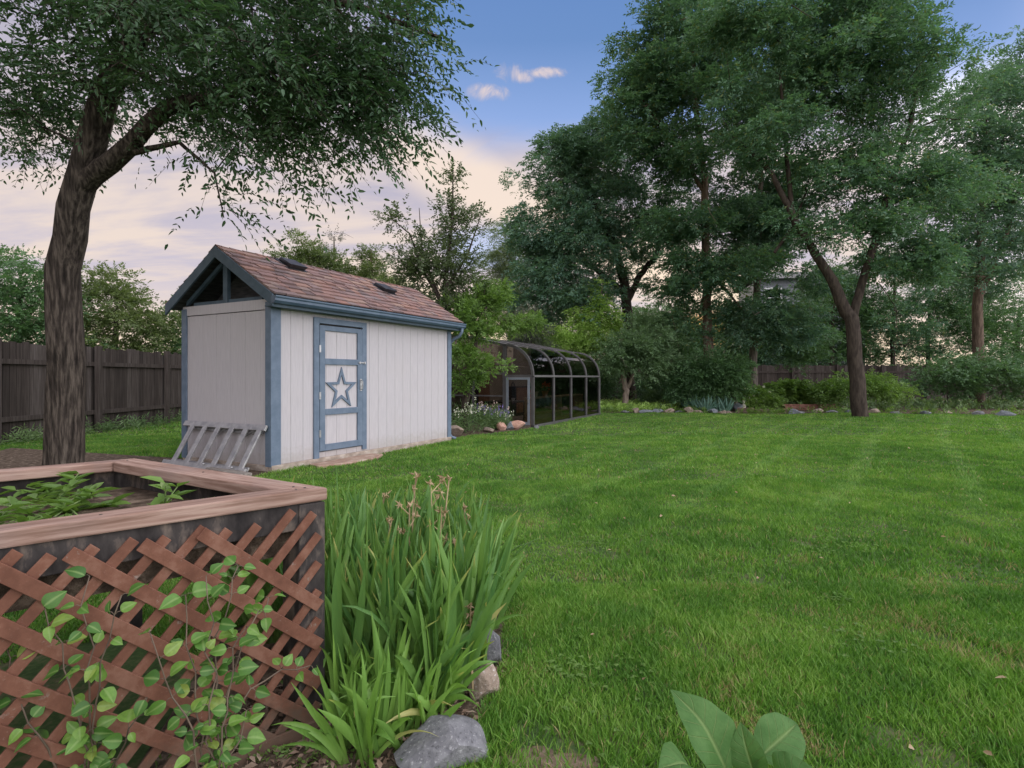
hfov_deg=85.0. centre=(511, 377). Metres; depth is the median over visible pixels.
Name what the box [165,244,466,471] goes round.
garden shed
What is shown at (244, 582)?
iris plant
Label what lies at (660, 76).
locust tree
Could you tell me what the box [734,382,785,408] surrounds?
rose shrub
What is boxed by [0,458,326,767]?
raised planter
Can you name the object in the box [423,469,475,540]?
iris plant
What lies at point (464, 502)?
iris plant
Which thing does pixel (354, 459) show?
stepping slab
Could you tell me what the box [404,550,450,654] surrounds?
iris plant
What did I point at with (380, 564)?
iris plant
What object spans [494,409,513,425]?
daisy plant
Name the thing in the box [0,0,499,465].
elm tree
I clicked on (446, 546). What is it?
iris plant
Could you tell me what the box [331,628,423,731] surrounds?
iris plant
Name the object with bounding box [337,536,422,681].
iris plant
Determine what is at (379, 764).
mulch
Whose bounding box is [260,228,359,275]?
yellowgreen tree
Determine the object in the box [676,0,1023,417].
locust tree
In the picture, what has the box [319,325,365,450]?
door
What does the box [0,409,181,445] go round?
weeds
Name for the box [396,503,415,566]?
iris plant
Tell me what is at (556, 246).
locust tree
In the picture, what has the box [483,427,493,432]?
rock
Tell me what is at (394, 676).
iris plant
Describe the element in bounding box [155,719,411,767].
weeds
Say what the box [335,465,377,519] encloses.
iris plant
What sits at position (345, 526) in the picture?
iris plant
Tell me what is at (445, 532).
iris plant
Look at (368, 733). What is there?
iris plant
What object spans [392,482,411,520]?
iris plant
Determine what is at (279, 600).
iris plant
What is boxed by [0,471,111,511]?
leafy plant
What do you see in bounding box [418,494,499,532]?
iris plant
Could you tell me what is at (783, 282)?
neighbour house
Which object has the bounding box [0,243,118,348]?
backdrop tree
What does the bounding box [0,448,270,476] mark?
dirt ground
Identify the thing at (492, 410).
penstemon plant
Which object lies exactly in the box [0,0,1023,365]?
sky
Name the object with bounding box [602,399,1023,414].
garden bed
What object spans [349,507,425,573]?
iris plant
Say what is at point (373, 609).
iris plant
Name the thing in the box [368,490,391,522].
dried stalk
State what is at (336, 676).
iris plant
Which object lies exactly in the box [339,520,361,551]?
iris plant
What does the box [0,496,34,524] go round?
leafy plant
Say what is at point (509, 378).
door
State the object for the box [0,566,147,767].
climbing shrub
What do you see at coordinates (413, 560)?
iris plant
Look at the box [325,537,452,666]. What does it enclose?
iris plant
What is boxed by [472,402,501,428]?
lavender plant
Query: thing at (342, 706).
iris plant
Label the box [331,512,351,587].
iris plant
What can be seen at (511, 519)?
iris plant
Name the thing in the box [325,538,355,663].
iris plant
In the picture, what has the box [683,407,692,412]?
rock
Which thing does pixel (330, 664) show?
iris plant
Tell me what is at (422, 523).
iris plant
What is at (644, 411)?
rock
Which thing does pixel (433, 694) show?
iris plant
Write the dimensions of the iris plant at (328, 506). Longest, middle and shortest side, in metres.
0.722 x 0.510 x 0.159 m
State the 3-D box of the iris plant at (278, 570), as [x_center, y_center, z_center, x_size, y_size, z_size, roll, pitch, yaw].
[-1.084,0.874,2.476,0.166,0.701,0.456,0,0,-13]
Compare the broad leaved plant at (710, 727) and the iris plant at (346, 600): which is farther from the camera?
the iris plant at (346, 600)
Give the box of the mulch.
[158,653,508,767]
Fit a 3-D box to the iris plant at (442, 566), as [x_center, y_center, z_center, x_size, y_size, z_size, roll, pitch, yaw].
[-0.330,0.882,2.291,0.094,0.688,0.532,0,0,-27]
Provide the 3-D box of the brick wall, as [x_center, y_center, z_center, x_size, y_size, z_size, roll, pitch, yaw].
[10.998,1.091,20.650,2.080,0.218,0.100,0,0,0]
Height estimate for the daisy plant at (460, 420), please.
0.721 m
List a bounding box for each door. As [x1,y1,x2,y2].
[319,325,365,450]
[506,377,529,424]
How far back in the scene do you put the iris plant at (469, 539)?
2.35 m
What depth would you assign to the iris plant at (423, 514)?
3.12 m
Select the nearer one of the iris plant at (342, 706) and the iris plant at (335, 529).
the iris plant at (342, 706)
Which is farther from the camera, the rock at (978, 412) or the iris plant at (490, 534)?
the rock at (978, 412)
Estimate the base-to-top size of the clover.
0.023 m
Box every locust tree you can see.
[496,101,700,402]
[586,0,795,360]
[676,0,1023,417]
[682,28,854,387]
[877,25,1023,405]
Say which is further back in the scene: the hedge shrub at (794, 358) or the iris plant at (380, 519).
the hedge shrub at (794, 358)
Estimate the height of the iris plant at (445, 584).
0.665 m
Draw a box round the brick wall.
[781,404,835,409]
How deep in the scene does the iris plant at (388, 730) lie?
1.78 m
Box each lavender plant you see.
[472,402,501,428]
[476,404,507,429]
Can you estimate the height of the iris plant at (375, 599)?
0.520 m
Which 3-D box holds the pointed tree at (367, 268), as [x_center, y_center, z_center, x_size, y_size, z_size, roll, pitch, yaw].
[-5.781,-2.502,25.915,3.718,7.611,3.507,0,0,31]
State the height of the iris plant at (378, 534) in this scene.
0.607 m
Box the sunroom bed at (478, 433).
[451,424,528,437]
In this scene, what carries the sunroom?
on the ground at (34, 667)
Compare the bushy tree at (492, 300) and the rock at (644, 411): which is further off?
the rock at (644, 411)
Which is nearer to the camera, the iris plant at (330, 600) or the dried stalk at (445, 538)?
the iris plant at (330, 600)
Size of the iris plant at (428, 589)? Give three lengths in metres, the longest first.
0.641 x 0.565 x 0.236 m
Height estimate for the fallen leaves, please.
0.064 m
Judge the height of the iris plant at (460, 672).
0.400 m
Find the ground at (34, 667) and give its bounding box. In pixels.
[0,399,1023,767]
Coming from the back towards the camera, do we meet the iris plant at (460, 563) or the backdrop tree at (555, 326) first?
the backdrop tree at (555, 326)
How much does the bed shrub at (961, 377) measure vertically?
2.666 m
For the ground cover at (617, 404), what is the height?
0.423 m
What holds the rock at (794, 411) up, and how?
on the garden bed at (987, 411)
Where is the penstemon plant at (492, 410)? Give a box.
[478,402,508,423]
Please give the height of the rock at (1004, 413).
0.210 m
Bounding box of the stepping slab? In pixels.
[311,453,382,467]
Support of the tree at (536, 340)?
on the ground at (34, 667)
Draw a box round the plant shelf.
[524,397,530,421]
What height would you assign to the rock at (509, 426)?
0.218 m
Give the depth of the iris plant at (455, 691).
1.94 m
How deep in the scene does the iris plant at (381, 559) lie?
2.29 m
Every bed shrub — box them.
[629,385,677,404]
[800,367,925,409]
[897,342,1023,408]
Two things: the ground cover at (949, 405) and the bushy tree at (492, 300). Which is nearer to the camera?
the bushy tree at (492, 300)
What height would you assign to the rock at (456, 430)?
0.271 m
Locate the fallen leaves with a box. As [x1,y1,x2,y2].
[387,437,1008,755]
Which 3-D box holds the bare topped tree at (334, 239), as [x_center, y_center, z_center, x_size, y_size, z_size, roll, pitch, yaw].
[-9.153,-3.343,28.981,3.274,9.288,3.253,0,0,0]
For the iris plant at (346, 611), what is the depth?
2.08 m
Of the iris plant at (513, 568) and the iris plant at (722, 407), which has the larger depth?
the iris plant at (722, 407)
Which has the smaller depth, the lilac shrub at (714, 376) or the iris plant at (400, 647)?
the iris plant at (400, 647)
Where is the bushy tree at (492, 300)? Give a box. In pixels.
[439,274,551,432]
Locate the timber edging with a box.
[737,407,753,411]
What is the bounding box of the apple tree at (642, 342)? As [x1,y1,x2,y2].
[588,303,691,402]
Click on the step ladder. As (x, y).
(244, 430)
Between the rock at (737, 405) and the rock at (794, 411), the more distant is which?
the rock at (737, 405)
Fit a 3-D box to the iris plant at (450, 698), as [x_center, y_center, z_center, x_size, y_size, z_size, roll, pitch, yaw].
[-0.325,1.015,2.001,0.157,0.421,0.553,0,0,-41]
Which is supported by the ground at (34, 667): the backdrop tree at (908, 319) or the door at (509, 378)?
the backdrop tree at (908, 319)
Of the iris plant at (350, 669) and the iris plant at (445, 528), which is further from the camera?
the iris plant at (445, 528)
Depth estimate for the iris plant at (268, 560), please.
2.38 m
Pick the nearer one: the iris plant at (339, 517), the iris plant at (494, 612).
the iris plant at (494, 612)
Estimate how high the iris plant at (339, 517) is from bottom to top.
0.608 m
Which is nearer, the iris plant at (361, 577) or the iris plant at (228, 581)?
the iris plant at (361, 577)
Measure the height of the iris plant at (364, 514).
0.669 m
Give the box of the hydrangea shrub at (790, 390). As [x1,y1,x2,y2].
[759,378,830,405]
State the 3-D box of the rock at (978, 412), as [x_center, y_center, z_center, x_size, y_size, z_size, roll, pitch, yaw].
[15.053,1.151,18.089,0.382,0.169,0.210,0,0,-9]
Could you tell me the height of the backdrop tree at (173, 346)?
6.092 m
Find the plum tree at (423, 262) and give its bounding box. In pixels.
[369,159,499,344]
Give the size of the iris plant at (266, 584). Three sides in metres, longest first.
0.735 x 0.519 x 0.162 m
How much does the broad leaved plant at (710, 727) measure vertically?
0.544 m
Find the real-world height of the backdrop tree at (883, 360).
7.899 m
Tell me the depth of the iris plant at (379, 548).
2.42 m
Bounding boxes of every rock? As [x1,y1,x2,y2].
[394,714,487,767]
[451,425,463,435]
[468,663,499,701]
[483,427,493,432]
[487,629,500,663]
[496,422,506,429]
[506,421,513,429]
[512,420,524,428]
[632,408,638,412]
[639,410,652,412]
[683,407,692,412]
[708,409,717,412]
[733,403,742,410]
[789,409,798,413]
[868,408,879,412]
[971,411,984,414]
[995,410,1015,415]
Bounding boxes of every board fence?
[0,338,181,444]
[600,364,1023,399]
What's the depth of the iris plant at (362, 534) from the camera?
2.45 m
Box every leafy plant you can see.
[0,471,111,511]
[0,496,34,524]
[1,476,214,524]
[7,484,134,521]
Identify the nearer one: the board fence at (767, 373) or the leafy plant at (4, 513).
the leafy plant at (4, 513)
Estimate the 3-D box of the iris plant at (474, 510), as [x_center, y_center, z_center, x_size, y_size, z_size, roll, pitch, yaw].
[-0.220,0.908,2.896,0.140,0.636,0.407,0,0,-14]
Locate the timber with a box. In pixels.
[206,467,251,475]
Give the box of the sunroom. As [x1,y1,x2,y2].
[451,333,600,427]
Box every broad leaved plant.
[659,689,735,767]
[731,712,811,767]
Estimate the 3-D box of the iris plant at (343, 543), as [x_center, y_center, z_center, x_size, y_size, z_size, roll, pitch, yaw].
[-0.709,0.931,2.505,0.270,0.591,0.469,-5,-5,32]
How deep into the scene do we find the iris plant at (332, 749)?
1.71 m
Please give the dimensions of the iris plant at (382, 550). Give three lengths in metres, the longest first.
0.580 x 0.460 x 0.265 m
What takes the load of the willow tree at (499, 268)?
on the ground at (34, 667)
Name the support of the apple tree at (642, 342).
on the garden bed at (987, 411)
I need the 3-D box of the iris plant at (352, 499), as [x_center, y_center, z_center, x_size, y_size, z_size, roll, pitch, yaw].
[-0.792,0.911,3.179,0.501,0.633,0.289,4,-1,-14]
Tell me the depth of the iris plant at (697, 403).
19.77 m
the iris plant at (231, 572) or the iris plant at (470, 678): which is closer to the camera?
the iris plant at (470, 678)
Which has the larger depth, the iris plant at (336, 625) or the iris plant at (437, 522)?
the iris plant at (437, 522)
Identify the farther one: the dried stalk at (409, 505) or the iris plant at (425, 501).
the iris plant at (425, 501)
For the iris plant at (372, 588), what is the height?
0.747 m
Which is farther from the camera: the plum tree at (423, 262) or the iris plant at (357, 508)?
the plum tree at (423, 262)
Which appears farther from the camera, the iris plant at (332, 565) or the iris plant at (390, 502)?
the iris plant at (390, 502)
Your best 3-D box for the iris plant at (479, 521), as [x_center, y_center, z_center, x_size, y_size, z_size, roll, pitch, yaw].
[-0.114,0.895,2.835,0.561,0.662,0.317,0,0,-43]
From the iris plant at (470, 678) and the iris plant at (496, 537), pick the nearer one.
the iris plant at (470, 678)
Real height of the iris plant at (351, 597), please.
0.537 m
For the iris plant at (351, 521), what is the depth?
2.87 m
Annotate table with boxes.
[484,400,523,420]
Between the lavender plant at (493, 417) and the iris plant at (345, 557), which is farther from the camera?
the lavender plant at (493, 417)
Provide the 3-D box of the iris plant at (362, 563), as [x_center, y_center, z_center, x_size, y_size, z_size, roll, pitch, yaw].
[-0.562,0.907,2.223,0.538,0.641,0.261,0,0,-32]
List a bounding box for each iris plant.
[223,560,262,624]
[228,475,294,576]
[229,566,245,579]
[232,565,248,593]
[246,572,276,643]
[254,516,350,634]
[256,544,416,685]
[264,535,331,634]
[264,559,282,640]
[266,545,327,633]
[267,545,369,605]
[270,652,435,764]
[272,495,381,586]
[279,519,371,594]
[280,646,374,721]
[282,502,354,586]
[283,660,393,748]
[312,478,366,531]
[315,622,414,739]
[317,612,441,760]
[320,641,371,704]
[323,560,351,667]
[324,485,339,521]
[324,500,369,548]
[325,490,349,534]
[325,506,369,571]
[325,507,332,559]
[325,520,333,686]
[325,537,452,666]
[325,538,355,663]
[325,544,372,605]
[325,601,360,682]
[326,480,364,512]
[327,482,349,515]
[327,502,354,549]
[327,616,451,716]
[328,507,399,557]
[329,517,412,614]
[329,535,388,585]
[330,635,395,727]
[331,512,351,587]
[331,525,391,590]
[331,529,365,589]
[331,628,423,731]
[332,494,367,527]
[332,498,337,540]
[334,568,424,650]
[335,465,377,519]
[336,485,404,532]
[337,509,382,541]
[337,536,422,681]
[337,550,399,636]
[337,626,395,767]
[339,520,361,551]
[339,639,411,711]
[342,488,395,513]
[342,530,470,686]
[342,552,414,648]
[343,506,386,574]
[345,493,382,574]
[346,633,486,685]
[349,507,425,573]
[349,515,376,644]
[353,484,365,509]
[356,489,379,508]
[356,498,374,516]
[356,567,475,693]
[356,643,464,734]
[357,550,421,600]
[359,539,414,579]
[360,644,478,712]
[363,495,420,520]
[368,529,420,565]
[369,506,441,623]
[369,511,415,576]
[369,513,444,560]
[370,481,400,542]
[371,495,461,541]
[373,493,413,525]
[373,495,451,537]
[374,488,425,516]
[374,553,469,642]
[374,654,415,749]
[375,515,397,560]
[375,525,381,558]
[375,551,396,627]
[376,476,435,502]
[376,482,386,511]
[377,517,457,570]
[377,555,440,630]
[379,497,436,532]
[379,537,428,559]
[386,614,475,722]
[387,501,437,526]
[387,506,409,562]
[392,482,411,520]
[392,484,481,538]
[392,535,499,711]
[393,538,427,590]
[394,544,460,579]
[394,547,442,710]
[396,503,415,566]
[398,528,525,671]
[399,493,440,552]
[400,504,436,543]
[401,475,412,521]
[401,484,447,514]
[403,508,440,609]
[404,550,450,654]
[405,486,492,563]
[407,487,424,535]
[408,533,508,694]
[408,622,479,712]
[408,643,443,723]
[409,561,501,660]
[411,512,426,531]
[414,528,418,555]
[416,515,451,700]
[417,505,456,576]
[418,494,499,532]
[422,494,436,532]
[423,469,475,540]
[425,514,505,629]
[427,507,515,569]
[428,517,495,573]
[429,498,483,579]
[431,488,468,534]
[432,521,488,668]
[436,520,490,575]
[436,534,507,589]
[442,516,501,547]
[442,516,526,588]
[444,516,494,569]
[444,648,495,707]
[447,493,528,556]
[447,623,493,707]
[451,478,520,546]
[452,480,470,526]
[452,505,494,662]
[456,491,545,577]
[456,515,501,549]
[458,495,485,536]
[461,506,536,629]
[464,521,495,572]
[469,620,493,650]
[470,493,483,530]
[475,530,512,599]
[493,576,528,628]
[693,396,703,409]
[699,396,717,409]
[700,398,720,408]
[717,398,733,410]
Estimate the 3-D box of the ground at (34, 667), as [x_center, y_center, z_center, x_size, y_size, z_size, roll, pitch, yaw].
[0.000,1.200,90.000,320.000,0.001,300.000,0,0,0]
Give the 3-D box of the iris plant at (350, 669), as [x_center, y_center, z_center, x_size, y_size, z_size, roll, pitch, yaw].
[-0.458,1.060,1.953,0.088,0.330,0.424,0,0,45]
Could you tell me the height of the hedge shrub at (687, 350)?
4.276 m
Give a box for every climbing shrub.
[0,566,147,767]
[138,555,318,767]
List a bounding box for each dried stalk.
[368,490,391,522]
[384,515,401,544]
[395,500,420,561]
[410,472,421,530]
[426,477,448,522]
[427,507,447,543]
[434,475,451,528]
[462,502,470,533]
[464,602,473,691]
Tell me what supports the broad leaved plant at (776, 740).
on the ground at (34, 667)
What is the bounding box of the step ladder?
[162,420,267,471]
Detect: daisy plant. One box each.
[451,397,491,433]
[451,403,479,433]
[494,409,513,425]
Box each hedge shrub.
[586,352,623,400]
[616,322,702,396]
[713,321,845,378]
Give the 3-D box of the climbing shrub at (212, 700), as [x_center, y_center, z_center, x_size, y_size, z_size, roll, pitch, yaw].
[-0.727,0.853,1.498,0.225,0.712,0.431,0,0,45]
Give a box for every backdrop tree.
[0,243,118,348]
[31,259,181,354]
[147,288,181,354]
[505,308,606,355]
[620,289,726,356]
[713,322,829,365]
[767,255,908,365]
[793,273,925,366]
[825,231,971,365]
[878,264,1002,364]
[910,231,1023,365]
[940,277,1023,360]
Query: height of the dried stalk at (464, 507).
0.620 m
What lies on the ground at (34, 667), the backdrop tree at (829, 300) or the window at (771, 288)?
the backdrop tree at (829, 300)
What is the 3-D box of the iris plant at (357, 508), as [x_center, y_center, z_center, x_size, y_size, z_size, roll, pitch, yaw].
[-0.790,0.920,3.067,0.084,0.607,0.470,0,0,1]
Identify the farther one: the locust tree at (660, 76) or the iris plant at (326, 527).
the locust tree at (660, 76)
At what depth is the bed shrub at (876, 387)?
20.14 m
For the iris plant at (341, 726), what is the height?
0.471 m
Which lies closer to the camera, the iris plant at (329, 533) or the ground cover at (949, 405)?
the iris plant at (329, 533)
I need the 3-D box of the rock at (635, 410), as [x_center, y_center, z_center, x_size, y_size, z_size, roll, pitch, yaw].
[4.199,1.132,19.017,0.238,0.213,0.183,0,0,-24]
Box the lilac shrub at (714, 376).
[654,343,760,409]
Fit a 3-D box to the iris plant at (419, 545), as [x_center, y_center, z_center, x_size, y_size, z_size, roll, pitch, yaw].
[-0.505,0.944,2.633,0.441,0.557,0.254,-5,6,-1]
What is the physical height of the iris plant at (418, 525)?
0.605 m
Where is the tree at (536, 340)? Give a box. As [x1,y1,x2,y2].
[500,300,561,348]
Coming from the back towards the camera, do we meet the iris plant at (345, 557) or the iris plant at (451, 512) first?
the iris plant at (451, 512)
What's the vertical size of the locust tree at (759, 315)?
15.498 m
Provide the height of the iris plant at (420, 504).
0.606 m
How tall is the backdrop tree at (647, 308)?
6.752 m
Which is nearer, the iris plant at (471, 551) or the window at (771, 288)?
the iris plant at (471, 551)
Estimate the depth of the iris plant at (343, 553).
2.35 m
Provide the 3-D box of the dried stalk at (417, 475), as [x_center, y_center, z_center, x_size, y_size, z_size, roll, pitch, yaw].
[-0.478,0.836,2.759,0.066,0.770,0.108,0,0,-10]
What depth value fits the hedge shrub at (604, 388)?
25.14 m
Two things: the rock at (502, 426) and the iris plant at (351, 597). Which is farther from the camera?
the rock at (502, 426)
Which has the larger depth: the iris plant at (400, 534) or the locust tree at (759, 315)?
the locust tree at (759, 315)
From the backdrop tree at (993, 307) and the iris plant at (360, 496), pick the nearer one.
the iris plant at (360, 496)
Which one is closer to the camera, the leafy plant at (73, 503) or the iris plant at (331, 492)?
the leafy plant at (73, 503)
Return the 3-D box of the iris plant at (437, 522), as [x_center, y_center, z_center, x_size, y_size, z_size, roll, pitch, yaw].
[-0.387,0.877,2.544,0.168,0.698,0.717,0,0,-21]
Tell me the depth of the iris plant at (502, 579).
2.51 m
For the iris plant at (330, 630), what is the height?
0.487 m
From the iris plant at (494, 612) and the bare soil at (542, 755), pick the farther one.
the iris plant at (494, 612)
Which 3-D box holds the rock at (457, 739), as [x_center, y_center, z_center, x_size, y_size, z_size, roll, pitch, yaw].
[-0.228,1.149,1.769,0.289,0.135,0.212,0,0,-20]
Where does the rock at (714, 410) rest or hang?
on the garden bed at (987, 411)
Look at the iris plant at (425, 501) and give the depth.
2.92 m
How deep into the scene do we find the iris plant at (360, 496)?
3.12 m
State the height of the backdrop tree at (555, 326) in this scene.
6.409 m
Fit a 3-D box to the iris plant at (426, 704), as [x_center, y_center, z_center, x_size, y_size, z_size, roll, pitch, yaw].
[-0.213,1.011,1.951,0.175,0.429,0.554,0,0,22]
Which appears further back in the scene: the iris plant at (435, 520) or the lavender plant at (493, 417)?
the lavender plant at (493, 417)
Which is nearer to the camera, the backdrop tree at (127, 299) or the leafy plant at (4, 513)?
the leafy plant at (4, 513)
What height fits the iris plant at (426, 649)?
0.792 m
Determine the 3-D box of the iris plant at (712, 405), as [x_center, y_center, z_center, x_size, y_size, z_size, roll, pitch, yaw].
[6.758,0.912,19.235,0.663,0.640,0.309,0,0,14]
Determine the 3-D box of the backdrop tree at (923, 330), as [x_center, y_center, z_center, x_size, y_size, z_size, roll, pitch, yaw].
[22.599,-3.984,33.161,8.230,10.580,5.374,0,0,0]
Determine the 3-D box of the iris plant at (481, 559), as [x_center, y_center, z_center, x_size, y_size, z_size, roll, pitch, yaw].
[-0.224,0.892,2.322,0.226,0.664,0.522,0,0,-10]
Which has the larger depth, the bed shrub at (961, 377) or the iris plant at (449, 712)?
the bed shrub at (961, 377)
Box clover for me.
[518,528,1020,767]
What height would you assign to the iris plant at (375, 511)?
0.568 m
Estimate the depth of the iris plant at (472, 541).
2.49 m
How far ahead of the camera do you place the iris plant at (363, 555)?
2.30 m
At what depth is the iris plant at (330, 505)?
2.77 m
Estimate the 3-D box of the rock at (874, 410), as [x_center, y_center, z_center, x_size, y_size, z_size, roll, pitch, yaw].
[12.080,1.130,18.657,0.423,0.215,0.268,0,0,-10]
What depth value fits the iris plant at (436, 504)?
2.83 m
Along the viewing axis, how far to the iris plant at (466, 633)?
2.08 m
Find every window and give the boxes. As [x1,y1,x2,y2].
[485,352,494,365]
[764,287,781,306]
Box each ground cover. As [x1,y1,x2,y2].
[600,397,683,410]
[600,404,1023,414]
[662,394,1023,410]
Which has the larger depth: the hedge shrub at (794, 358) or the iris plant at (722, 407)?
the hedge shrub at (794, 358)
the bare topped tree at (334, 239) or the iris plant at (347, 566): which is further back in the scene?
the bare topped tree at (334, 239)
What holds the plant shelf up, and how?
on the sunroom
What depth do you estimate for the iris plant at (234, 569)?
2.64 m
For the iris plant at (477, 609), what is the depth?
2.08 m
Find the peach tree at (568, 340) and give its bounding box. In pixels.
[532,277,627,365]
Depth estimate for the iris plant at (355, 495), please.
3.12 m
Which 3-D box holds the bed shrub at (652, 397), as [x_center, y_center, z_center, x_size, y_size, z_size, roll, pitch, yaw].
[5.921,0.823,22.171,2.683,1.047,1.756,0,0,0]
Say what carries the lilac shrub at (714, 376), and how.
on the garden bed at (987, 411)
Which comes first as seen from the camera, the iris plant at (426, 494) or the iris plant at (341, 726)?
the iris plant at (341, 726)
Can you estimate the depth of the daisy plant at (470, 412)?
12.05 m
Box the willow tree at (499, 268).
[469,216,546,340]
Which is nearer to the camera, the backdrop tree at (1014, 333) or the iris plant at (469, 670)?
the iris plant at (469, 670)
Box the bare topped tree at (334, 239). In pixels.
[316,225,352,270]
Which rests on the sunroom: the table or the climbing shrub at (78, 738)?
the table
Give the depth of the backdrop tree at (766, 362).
33.08 m
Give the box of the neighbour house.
[733,272,864,365]
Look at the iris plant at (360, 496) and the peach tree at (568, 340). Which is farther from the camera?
the peach tree at (568, 340)
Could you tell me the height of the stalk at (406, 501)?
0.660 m
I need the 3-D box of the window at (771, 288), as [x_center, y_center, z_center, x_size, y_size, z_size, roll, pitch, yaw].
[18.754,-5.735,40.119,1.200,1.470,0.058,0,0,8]
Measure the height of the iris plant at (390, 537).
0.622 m
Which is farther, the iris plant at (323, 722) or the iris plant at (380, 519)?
the iris plant at (380, 519)
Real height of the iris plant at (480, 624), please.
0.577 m
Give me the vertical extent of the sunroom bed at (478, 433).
0.001 m
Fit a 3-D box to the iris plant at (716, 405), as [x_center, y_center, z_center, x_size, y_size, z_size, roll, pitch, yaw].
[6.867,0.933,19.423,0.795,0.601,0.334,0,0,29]
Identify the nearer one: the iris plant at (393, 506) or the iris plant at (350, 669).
the iris plant at (350, 669)
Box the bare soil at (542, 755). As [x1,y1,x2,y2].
[483,746,599,767]
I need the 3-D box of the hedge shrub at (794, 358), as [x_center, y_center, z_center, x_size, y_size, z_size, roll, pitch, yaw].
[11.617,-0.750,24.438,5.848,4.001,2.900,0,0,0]
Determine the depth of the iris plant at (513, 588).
2.63 m
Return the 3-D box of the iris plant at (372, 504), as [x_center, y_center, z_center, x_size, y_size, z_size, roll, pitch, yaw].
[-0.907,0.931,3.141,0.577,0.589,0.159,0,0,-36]
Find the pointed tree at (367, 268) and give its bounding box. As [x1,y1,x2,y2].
[348,242,412,286]

